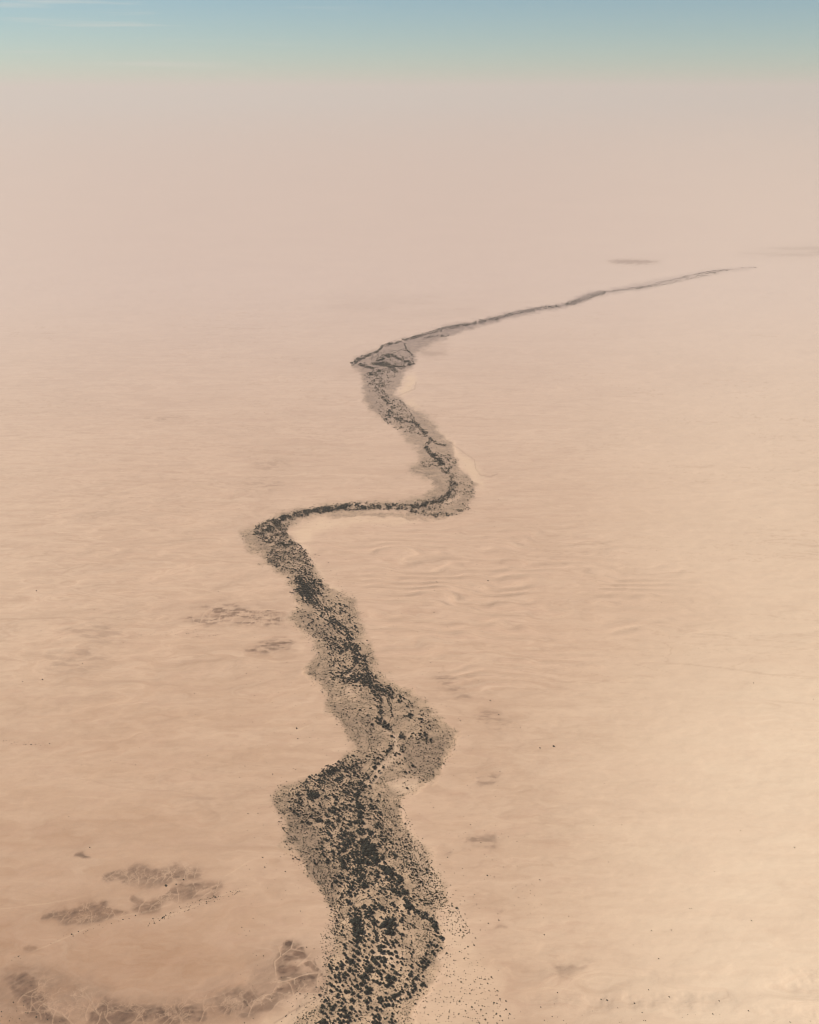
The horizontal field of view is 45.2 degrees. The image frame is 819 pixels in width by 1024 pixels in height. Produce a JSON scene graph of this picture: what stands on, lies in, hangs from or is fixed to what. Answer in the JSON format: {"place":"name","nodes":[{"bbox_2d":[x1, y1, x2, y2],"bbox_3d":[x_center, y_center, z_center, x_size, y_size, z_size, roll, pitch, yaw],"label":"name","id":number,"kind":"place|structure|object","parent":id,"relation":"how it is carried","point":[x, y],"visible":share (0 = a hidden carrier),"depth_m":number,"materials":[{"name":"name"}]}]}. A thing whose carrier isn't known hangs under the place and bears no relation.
{"place":"outdoors","nodes":[
{"label":"outdoors","id":0,"kind":"place"},
{"bbox_2d":[0,101,818,1023],"bbox_3d":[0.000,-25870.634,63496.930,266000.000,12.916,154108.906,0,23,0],"label":"ground","id":1,"kind":"structure","parent":0,"point":[592,635],"depth_m":2769.69,"materials":[{"name":"beige sand"}]},
{"bbox_2d":[274,568,454,1021],"bbox_3d":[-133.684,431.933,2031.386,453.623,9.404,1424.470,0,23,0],"label":"woodland","id":2,"kind":"object","parent":1,"relation":"on","point":[368,851],"visible":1,"depth_m":1763.72,"materials":[{"name":"green plant"}]},
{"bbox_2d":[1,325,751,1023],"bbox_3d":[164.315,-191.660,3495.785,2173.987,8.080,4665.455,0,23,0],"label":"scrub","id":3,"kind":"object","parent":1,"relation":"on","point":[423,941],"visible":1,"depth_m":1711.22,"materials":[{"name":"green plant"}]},
{"bbox_2d":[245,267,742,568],"bbox_3d":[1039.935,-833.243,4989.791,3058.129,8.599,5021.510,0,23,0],"label":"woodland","id":4,"kind":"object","parent":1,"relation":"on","point":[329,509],"visible":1,"depth_m":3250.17,"materials":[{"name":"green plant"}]},
{"bbox_2d":[0,0,818,100],"label":"sky","id":5,"kind":"structure","parent":0,"point":[51,50],"materials":[{"name":"blue"}]}
]}

